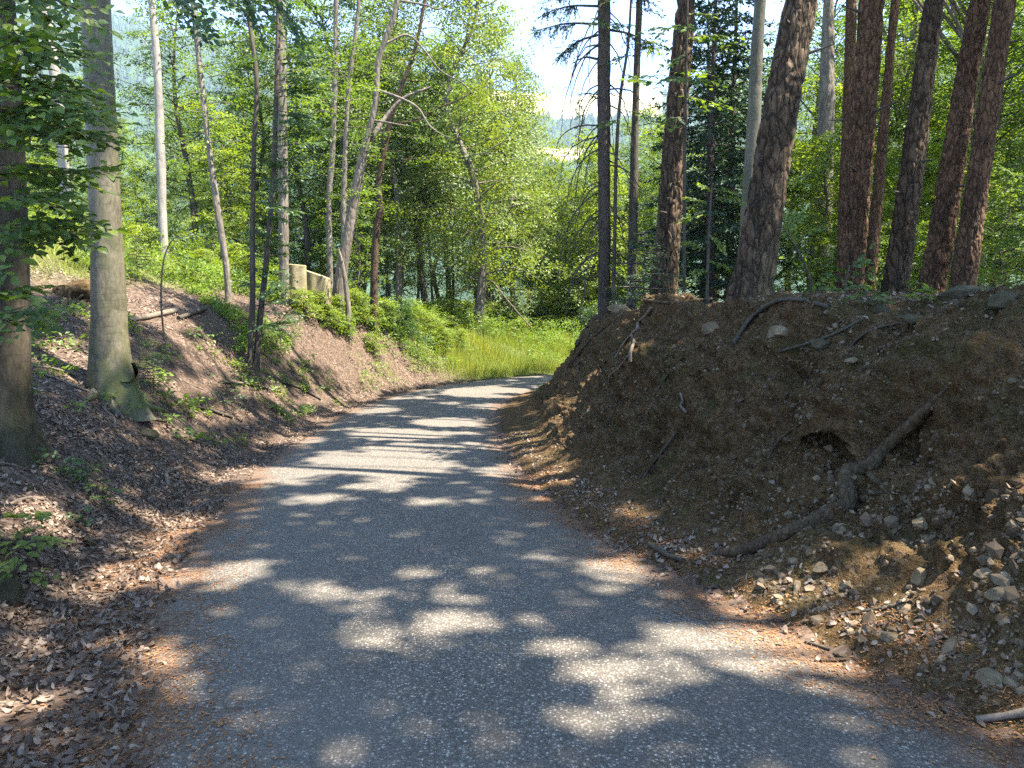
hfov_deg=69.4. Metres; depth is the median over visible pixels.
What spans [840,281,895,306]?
beech seedling
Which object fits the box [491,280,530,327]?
stick
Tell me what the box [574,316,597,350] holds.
tree root
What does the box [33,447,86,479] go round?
beech seedling
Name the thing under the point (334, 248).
young tree
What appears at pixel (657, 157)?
broadleaf tree
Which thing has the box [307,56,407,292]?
broadleaf tree
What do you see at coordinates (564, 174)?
young tree
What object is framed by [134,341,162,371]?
fir seedling
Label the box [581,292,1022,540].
fine roots
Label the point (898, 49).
beech tree
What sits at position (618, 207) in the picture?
broadleaf tree
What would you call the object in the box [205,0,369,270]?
beech tree
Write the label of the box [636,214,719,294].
young tree
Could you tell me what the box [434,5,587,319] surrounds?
oak tree
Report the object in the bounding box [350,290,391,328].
bush
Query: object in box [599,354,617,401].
tree root
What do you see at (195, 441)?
stick
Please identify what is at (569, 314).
bush
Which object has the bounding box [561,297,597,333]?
bush
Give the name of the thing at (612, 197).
broadleaf tree
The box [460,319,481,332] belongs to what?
bush
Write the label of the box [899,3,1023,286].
beech tree
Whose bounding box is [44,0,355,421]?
beech tree
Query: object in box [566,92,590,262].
spruce tree
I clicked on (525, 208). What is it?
broadleaf tree
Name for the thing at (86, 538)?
stick
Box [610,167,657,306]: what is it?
broadleaf tree
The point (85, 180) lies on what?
beech tree
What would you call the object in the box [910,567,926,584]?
rock
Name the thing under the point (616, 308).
rock
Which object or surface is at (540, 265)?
young tree
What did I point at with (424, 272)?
young tree
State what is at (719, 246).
young beech
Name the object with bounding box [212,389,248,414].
beech seedling
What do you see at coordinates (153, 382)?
fir seedling
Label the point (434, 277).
broadleaf tree
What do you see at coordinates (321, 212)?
young tree
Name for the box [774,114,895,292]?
young tree
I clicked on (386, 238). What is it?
broadleaf tree
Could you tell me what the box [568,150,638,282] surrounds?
broadleaf tree
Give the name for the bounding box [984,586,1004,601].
rock
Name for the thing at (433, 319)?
bush
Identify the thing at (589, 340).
tree root
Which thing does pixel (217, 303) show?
weeds
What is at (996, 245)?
young tree
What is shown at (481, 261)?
oak tree
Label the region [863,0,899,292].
pine tree
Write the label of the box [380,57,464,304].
slender tree
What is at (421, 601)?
road
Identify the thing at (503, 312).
bush
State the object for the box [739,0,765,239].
beech tree
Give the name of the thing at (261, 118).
beech tree
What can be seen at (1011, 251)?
young tree
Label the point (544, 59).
sky
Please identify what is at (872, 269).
undergrowth
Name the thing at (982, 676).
rock
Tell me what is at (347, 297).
dead snag
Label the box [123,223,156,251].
bush
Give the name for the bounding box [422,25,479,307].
slender tree
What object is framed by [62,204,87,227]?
bush
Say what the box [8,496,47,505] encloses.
stick
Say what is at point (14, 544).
stick
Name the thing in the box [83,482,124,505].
beech seedling
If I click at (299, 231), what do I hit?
young tree
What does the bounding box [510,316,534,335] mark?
bush
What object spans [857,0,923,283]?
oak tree
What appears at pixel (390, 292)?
young tree
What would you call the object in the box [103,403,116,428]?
stick
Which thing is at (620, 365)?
tree root
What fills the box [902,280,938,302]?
beech seedling
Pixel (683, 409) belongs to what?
tree root
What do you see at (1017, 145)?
beech tree
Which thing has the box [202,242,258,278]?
bush
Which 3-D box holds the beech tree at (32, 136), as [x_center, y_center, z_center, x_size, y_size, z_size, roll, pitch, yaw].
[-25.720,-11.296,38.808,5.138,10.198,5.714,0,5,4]
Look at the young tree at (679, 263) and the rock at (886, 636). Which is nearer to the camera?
the rock at (886, 636)
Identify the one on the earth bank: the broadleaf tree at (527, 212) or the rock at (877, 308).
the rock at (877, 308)
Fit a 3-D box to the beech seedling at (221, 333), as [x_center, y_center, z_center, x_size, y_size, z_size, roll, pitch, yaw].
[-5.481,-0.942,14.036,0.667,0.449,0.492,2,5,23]
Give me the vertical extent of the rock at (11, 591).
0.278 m
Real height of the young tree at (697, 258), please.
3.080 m
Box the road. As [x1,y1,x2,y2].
[117,375,1023,767]
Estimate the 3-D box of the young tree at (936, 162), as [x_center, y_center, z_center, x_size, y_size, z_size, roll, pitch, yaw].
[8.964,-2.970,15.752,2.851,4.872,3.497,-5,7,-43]
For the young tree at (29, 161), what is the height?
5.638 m
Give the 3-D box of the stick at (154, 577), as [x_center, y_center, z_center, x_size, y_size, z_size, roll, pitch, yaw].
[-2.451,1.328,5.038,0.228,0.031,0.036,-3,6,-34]
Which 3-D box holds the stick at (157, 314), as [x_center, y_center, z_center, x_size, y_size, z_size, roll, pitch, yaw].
[-6.244,-1.212,12.878,0.151,0.285,2.019,0,5,-4]
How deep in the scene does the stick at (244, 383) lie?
13.84 m
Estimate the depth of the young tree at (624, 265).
42.60 m
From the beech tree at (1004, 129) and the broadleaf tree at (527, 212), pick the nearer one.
the beech tree at (1004, 129)
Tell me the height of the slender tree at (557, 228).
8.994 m
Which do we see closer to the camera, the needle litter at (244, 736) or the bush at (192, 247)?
the needle litter at (244, 736)
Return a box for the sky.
[59,0,1020,96]
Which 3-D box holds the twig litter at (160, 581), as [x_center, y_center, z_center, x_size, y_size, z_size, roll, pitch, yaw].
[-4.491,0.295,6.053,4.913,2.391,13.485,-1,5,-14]
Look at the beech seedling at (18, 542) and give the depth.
4.69 m
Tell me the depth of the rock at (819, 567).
4.34 m
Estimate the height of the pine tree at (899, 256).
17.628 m
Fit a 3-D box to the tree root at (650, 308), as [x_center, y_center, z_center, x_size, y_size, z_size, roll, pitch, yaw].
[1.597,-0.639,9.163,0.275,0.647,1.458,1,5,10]
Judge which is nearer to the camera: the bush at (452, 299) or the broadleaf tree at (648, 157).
the bush at (452, 299)
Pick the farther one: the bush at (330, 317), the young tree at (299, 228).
the young tree at (299, 228)
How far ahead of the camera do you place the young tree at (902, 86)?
20.37 m
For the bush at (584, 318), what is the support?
on the ground at (328, 352)
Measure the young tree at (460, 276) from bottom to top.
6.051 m
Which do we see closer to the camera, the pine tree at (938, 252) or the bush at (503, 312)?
the pine tree at (938, 252)
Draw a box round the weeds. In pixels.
[28,207,586,447]
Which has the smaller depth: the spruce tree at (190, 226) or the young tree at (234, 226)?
the young tree at (234, 226)
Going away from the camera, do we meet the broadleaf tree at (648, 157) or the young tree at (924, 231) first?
the young tree at (924, 231)
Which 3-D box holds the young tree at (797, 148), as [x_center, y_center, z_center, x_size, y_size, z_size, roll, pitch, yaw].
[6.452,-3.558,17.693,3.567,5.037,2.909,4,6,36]
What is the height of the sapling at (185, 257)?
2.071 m
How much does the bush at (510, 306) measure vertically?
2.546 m
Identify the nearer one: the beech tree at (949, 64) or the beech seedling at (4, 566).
the beech seedling at (4, 566)
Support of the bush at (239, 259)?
on the ground at (328, 352)
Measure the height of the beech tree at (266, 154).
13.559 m
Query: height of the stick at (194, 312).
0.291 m
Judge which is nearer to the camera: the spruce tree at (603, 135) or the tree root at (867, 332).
the tree root at (867, 332)
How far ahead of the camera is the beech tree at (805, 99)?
42.23 m
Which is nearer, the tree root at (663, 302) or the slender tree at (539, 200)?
the tree root at (663, 302)
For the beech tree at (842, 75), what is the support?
on the ground at (328, 352)
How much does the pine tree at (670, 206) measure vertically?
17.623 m
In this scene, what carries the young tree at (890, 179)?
on the ground at (328, 352)
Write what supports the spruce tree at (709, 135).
on the ground at (328, 352)
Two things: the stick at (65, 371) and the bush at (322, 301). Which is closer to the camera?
the stick at (65, 371)
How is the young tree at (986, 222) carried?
on the ground at (328, 352)
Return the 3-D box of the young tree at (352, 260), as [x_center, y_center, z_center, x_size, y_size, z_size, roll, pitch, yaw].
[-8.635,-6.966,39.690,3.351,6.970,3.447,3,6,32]
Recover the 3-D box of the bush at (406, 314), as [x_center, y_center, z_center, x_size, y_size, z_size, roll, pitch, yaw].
[-3.510,-1.922,24.209,1.999,2.009,2.040,-1,5,-13]
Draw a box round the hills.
[16,0,1023,323]
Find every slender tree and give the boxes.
[18,1,78,218]
[132,0,263,302]
[140,0,168,258]
[240,0,332,306]
[287,0,379,291]
[287,0,475,321]
[293,0,407,239]
[299,0,395,296]
[323,0,467,337]
[337,17,416,298]
[373,38,439,302]
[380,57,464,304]
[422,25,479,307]
[439,63,509,299]
[463,109,534,297]
[487,111,540,254]
[511,124,558,311]
[521,165,555,297]
[538,181,575,289]
[578,0,671,313]
[600,0,670,309]
[618,0,750,292]
[811,0,834,290]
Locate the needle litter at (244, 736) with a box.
[0,466,1023,767]
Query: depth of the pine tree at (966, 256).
8.33 m
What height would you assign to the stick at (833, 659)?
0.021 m
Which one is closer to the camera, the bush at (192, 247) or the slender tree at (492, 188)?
the bush at (192, 247)
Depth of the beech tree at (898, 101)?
30.51 m
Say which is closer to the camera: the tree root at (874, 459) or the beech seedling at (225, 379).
the tree root at (874, 459)
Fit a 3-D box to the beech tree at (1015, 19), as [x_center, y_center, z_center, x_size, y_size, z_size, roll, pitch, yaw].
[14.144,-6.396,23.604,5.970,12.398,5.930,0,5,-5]
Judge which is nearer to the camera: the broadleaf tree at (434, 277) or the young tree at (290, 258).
the young tree at (290, 258)
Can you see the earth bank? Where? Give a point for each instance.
(972, 376)
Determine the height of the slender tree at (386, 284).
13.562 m
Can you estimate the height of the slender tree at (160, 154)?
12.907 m
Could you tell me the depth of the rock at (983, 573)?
3.57 m
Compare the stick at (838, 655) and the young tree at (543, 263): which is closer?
the stick at (838, 655)
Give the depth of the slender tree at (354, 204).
21.28 m
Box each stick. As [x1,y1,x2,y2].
[0,539,34,551]
[2,683,30,690]
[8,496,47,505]
[33,365,78,375]
[44,373,89,392]
[67,522,96,546]
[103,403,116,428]
[128,307,178,321]
[134,574,169,583]
[155,418,171,422]
[164,466,182,487]
[176,306,207,319]
[189,438,205,446]
[196,406,232,417]
[222,380,281,392]
[280,381,320,399]
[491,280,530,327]
[647,542,684,562]
[804,640,829,650]
[820,657,846,661]
[833,652,847,658]
[839,604,894,615]
[976,708,1023,721]
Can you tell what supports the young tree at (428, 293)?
on the ground at (328, 352)
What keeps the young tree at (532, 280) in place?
on the ground at (328, 352)
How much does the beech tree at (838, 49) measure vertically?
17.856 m
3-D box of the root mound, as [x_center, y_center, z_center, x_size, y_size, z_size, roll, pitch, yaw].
[-6.912,-1.412,11.973,0.897,0.596,1.404,-3,6,-32]
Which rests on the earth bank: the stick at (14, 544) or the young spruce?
the young spruce
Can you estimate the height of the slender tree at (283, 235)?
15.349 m
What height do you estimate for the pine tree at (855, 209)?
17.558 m
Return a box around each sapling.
[160,232,211,344]
[205,0,306,369]
[220,0,337,374]
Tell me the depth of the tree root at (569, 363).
15.64 m
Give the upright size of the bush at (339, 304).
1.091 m
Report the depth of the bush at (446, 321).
29.64 m
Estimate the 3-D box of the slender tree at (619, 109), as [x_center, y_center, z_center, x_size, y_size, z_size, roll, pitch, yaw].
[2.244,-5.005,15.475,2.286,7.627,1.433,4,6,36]
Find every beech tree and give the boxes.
[0,0,153,468]
[22,74,56,191]
[26,73,122,215]
[27,96,151,219]
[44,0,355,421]
[76,0,267,245]
[119,112,206,255]
[123,92,215,256]
[171,67,272,268]
[195,31,322,278]
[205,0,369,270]
[215,77,317,241]
[661,25,770,301]
[730,0,898,287]
[736,12,843,290]
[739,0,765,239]
[793,0,1018,291]
[794,2,962,251]
[800,1,900,234]
[834,1,1023,253]
[872,5,1023,280]
[876,0,1023,288]
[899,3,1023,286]
[903,0,1022,171]
[915,0,1023,286]
[939,6,1023,269]
[989,5,1023,278]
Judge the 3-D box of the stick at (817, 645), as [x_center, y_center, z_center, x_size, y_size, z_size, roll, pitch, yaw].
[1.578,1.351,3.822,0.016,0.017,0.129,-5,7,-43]
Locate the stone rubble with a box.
[507,283,1023,706]
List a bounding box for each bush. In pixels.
[28,205,66,225]
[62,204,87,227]
[122,217,148,251]
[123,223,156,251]
[124,223,172,255]
[154,239,202,260]
[175,242,212,257]
[187,247,222,273]
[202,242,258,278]
[229,251,273,286]
[258,264,278,299]
[284,287,325,317]
[310,289,343,319]
[311,303,341,328]
[331,294,354,321]
[333,313,358,335]
[344,288,373,321]
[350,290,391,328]
[359,331,388,354]
[366,296,402,328]
[380,295,434,353]
[411,305,436,337]
[414,301,445,321]
[419,314,451,345]
[427,297,462,330]
[430,326,456,350]
[433,295,469,327]
[435,312,457,328]
[440,314,464,328]
[449,327,473,349]
[453,298,491,327]
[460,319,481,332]
[465,299,505,327]
[483,317,503,329]
[487,298,510,320]
[488,307,513,328]
[493,297,530,321]
[494,323,516,333]
[504,307,538,334]
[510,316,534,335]
[520,299,555,332]
[524,304,563,329]
[533,295,564,324]
[533,319,557,339]
[538,313,567,331]
[549,303,572,322]
[549,309,576,331]
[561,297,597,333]
[569,301,597,336]
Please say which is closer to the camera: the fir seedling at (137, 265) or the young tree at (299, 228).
the fir seedling at (137, 265)
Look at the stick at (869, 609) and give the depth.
3.90 m
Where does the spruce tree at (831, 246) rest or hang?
on the ground at (328, 352)
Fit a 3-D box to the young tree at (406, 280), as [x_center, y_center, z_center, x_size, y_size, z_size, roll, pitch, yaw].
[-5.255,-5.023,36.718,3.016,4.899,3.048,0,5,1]
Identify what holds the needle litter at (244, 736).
on the ground at (328, 352)
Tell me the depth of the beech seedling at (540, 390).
15.83 m
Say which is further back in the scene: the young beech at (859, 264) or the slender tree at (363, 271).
the slender tree at (363, 271)
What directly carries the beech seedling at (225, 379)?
on the ground at (328, 352)
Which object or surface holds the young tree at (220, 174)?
on the ground at (328, 352)
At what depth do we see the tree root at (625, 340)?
10.00 m
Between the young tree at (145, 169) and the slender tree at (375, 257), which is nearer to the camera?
the slender tree at (375, 257)
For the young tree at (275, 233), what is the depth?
39.12 m
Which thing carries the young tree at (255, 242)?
on the ground at (328, 352)
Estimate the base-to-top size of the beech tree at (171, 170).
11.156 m
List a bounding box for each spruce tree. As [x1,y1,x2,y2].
[26,52,86,209]
[172,59,226,257]
[220,14,268,269]
[527,0,665,330]
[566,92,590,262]
[624,0,810,302]
[638,0,782,302]
[679,0,804,300]
[799,190,879,289]
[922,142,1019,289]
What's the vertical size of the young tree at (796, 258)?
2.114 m
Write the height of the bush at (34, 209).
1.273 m
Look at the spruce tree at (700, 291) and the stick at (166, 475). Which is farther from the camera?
the spruce tree at (700, 291)
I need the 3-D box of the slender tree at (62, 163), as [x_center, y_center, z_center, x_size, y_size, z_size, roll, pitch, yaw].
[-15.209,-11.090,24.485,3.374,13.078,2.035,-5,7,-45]
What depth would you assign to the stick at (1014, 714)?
3.00 m
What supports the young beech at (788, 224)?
on the ground at (328, 352)
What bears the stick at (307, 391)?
on the ground at (328, 352)
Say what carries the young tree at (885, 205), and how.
on the ground at (328, 352)
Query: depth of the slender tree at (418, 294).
35.29 m
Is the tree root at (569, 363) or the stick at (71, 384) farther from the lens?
the tree root at (569, 363)
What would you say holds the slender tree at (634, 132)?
on the earth bank
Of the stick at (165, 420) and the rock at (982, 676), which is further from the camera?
the stick at (165, 420)
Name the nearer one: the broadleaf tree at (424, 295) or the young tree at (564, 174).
the broadleaf tree at (424, 295)
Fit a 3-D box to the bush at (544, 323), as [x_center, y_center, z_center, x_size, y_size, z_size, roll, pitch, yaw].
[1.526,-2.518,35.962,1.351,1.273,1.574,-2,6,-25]
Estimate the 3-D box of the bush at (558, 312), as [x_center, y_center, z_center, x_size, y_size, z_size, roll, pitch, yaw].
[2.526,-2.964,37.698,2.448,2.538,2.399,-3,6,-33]
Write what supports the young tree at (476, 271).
on the ground at (328, 352)
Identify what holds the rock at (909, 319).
on the earth bank
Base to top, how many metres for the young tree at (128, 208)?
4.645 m
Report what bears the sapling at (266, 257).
on the ground at (328, 352)
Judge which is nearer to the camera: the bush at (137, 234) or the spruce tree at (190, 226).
the bush at (137, 234)
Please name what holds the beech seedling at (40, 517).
on the ground at (328, 352)
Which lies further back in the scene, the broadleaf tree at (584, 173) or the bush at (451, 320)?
the broadleaf tree at (584, 173)
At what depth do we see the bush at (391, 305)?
23.80 m
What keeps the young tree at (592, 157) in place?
on the ground at (328, 352)
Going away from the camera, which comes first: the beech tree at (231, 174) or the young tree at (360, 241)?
the young tree at (360, 241)
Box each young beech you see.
[674,183,746,304]
[780,209,831,291]
[812,254,876,293]
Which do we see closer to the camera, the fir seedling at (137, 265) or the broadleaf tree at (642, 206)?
the fir seedling at (137, 265)
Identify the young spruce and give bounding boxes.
[599,230,683,314]
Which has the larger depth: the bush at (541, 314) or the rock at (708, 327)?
the bush at (541, 314)
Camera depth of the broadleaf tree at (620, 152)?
39.13 m
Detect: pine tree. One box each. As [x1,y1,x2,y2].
[649,0,694,294]
[726,0,833,300]
[828,0,856,258]
[834,0,895,293]
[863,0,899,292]
[880,0,943,293]
[916,0,990,293]
[949,0,1021,288]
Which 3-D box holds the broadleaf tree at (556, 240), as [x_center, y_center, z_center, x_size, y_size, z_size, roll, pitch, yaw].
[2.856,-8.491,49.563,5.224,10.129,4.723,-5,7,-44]
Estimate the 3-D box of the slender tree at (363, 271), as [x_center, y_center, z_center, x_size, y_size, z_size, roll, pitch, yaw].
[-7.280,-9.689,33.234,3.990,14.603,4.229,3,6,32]
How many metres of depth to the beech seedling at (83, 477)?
6.70 m
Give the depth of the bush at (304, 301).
19.79 m
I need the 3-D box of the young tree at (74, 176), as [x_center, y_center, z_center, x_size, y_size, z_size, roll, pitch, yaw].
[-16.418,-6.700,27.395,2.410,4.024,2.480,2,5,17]
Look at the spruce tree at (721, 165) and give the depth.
16.45 m
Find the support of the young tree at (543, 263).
on the ground at (328, 352)
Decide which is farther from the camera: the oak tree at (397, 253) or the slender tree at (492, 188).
the slender tree at (492, 188)
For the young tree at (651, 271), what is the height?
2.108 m
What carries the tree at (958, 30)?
on the ground at (328, 352)
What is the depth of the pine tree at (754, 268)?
7.31 m
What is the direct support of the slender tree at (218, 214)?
on the ground at (328, 352)
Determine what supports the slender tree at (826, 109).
on the ground at (328, 352)
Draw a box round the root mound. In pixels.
[52,279,89,308]
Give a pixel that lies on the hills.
(560, 104)
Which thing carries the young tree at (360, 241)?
on the ground at (328, 352)
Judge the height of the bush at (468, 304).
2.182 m
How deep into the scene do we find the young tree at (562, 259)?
39.50 m
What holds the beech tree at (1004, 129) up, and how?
on the ground at (328, 352)
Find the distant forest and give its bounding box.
[15,1,1023,247]
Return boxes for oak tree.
[295,0,463,309]
[358,0,568,330]
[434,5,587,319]
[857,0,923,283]
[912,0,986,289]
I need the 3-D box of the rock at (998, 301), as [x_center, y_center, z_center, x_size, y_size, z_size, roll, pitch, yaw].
[3.053,-0.519,4.595,0.246,0.120,0.165,0,5,0]
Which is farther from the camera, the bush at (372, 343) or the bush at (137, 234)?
the bush at (137, 234)
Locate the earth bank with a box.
[500,282,1023,735]
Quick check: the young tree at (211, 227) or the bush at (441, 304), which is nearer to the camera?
the bush at (441, 304)
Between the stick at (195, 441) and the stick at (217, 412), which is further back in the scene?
the stick at (217, 412)
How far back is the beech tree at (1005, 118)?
39.01 m
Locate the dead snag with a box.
[337,249,351,340]
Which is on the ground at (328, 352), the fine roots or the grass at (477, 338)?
the grass at (477, 338)
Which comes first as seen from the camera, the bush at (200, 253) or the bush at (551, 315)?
the bush at (200, 253)
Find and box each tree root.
[563,357,574,387]
[569,301,638,367]
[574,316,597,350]
[575,332,589,382]
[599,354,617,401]
[608,355,628,383]
[614,335,630,357]
[629,306,652,361]
[631,430,677,500]
[642,297,721,303]
[653,344,700,395]
[679,392,687,413]
[707,387,946,556]
[732,297,829,345]
[771,414,829,452]
[778,318,863,352]
[835,322,900,368]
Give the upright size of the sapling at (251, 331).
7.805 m
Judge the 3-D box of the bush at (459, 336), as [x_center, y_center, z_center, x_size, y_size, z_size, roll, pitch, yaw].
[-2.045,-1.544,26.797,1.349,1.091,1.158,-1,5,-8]
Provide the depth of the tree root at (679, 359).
7.45 m
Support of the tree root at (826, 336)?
on the earth bank
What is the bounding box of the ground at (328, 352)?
[0,238,1023,767]
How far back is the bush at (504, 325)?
33.87 m
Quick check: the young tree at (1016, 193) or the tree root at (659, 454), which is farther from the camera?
the young tree at (1016, 193)
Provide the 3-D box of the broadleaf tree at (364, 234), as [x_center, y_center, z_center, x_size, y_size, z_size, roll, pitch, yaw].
[-6.952,-9.424,35.292,7.045,13.278,6.813,-4,7,-41]
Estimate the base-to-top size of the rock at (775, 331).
0.142 m
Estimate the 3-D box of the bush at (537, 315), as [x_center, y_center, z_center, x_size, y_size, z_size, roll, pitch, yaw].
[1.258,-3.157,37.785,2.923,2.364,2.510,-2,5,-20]
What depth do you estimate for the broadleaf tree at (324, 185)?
38.54 m
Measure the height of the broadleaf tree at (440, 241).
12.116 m
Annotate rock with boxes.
[0,578,22,606]
[138,428,159,439]
[606,303,630,312]
[701,321,718,334]
[767,324,788,338]
[811,339,829,349]
[812,562,827,572]
[844,357,857,363]
[870,304,890,312]
[880,631,898,642]
[900,314,920,325]
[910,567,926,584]
[912,516,927,529]
[937,285,980,299]
[973,567,992,579]
[975,667,1003,685]
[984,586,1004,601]
[987,291,1018,309]
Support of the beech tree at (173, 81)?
on the ground at (328, 352)
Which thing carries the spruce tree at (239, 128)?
on the ground at (328, 352)
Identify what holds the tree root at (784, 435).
on the earth bank
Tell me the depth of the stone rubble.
4.40 m
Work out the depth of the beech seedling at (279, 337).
17.05 m
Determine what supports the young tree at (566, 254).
on the ground at (328, 352)
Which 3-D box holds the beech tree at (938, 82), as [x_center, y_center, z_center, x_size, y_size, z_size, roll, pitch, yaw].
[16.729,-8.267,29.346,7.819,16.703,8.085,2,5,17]
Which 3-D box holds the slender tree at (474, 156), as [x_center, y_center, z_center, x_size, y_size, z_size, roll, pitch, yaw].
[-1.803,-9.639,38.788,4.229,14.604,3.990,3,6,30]
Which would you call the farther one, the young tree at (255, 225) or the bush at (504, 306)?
the young tree at (255, 225)
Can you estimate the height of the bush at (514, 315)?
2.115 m
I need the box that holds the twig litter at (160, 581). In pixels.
[0,299,296,702]
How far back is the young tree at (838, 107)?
21.37 m
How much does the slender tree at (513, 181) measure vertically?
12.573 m
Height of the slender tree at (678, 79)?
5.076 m
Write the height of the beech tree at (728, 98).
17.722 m
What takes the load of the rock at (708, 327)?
on the earth bank
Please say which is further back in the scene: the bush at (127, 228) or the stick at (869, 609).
the bush at (127, 228)
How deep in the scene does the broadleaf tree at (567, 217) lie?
45.31 m
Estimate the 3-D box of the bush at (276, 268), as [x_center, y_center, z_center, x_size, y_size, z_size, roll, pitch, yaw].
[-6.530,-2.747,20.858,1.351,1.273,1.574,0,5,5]
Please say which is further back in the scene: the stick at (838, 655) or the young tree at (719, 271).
the young tree at (719, 271)
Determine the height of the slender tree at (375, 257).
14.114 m
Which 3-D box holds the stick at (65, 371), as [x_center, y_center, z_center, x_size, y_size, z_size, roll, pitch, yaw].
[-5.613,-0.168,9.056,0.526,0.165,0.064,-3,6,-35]
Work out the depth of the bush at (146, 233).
23.58 m
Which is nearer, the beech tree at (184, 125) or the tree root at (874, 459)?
the tree root at (874, 459)
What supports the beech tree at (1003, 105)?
on the ground at (328, 352)
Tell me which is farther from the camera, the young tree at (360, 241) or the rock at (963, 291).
the young tree at (360, 241)
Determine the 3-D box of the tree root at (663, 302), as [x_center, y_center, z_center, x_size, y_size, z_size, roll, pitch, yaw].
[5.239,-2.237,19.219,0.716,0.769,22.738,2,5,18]
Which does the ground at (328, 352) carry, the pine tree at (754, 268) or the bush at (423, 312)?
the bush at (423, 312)
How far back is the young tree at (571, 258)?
41.18 m
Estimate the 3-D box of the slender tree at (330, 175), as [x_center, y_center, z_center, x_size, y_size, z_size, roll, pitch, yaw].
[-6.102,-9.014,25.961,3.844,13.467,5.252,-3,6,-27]
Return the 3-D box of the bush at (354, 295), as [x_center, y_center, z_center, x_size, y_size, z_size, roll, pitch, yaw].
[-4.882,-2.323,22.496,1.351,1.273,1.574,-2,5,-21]
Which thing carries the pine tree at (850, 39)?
on the ground at (328, 352)
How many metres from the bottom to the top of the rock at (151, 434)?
0.157 m
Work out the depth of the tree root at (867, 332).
5.38 m
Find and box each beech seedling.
[0,510,61,552]
[0,512,41,569]
[0,533,73,586]
[32,370,45,397]
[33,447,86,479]
[63,506,93,525]
[64,461,109,486]
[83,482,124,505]
[203,323,239,343]
[208,370,243,392]
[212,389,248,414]
[268,327,292,346]
[533,384,551,400]
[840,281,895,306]
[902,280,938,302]
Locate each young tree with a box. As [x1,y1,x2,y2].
[25,102,56,215]
[30,152,87,225]
[77,120,168,238]
[77,152,152,226]
[120,165,173,245]
[152,183,200,263]
[168,96,275,272]
[175,177,240,270]
[199,191,261,270]
[237,200,278,269]
[238,163,278,267]
[245,198,301,278]
[265,181,324,276]
[271,223,313,276]
[289,201,338,279]
[292,148,368,294]
[292,232,334,281]
[297,223,353,280]
[314,174,391,289]
[316,201,352,286]
[321,192,370,287]
[347,154,416,298]
[378,233,435,305]
[403,191,445,300]
[410,222,471,301]
[439,228,477,310]
[449,200,519,311]
[515,210,569,302]
[515,223,587,308]
[515,239,549,301]
[519,210,570,301]
[527,155,597,302]
[534,127,642,327]
[538,214,594,312]
[555,200,625,306]
[570,234,621,310]
[579,209,639,305]
[595,215,647,305]
[620,116,705,307]
[623,243,698,307]
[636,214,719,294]
[678,205,724,302]
[692,204,797,301]
[716,129,840,299]
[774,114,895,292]
[774,211,836,292]
[777,65,902,292]
[810,197,919,291]
[811,145,948,291]
[833,51,982,289]
[876,130,1022,291]
[878,220,953,290]
[911,213,1021,291]
[948,161,1023,286]
[956,159,1023,284]
[978,225,1023,288]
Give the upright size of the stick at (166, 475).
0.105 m
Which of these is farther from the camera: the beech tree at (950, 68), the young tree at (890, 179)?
the beech tree at (950, 68)
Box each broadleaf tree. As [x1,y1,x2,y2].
[258,0,431,290]
[277,74,383,275]
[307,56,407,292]
[315,45,418,290]
[325,29,427,282]
[350,104,453,303]
[358,32,506,303]
[400,82,492,298]
[408,40,491,297]
[460,44,581,328]
[501,151,559,299]
[519,185,585,300]
[538,166,592,301]
[558,142,645,313]
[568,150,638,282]
[571,117,660,306]
[578,141,648,288]
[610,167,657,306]
[611,103,697,298]
[627,123,690,283]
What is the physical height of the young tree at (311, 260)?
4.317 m
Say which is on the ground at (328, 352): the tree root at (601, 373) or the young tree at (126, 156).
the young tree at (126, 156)
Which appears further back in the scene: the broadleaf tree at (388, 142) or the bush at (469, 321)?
the broadleaf tree at (388, 142)
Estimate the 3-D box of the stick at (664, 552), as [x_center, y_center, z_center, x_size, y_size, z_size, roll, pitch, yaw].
[1.096,1.208,5.311,0.048,0.055,0.462,-2,5,-19]
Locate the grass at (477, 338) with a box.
[28,215,577,382]
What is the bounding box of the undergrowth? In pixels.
[381,229,1013,315]
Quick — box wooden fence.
[289,264,332,321]
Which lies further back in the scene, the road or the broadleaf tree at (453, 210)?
the broadleaf tree at (453, 210)
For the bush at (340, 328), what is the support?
on the ground at (328, 352)
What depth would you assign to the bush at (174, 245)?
26.73 m
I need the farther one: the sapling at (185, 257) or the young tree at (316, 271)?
the young tree at (316, 271)
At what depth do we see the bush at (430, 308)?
29.75 m
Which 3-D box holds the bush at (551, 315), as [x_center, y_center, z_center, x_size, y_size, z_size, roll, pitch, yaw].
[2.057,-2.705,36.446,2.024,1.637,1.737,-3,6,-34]
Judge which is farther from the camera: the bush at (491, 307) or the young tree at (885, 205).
the bush at (491, 307)
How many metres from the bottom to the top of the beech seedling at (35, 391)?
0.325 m
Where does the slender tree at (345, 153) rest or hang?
on the ground at (328, 352)
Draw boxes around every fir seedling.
[124,235,159,276]
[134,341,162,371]
[139,356,170,393]
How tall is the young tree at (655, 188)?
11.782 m
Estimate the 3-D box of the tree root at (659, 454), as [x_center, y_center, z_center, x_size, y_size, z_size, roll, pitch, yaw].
[1.365,0.728,6.982,0.369,0.577,0.968,1,5,16]
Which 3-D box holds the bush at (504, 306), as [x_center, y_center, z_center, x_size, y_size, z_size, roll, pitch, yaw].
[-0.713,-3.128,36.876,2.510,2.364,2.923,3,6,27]
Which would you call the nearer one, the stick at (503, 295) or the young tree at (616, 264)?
the stick at (503, 295)
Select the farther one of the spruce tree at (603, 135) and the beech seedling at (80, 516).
the spruce tree at (603, 135)

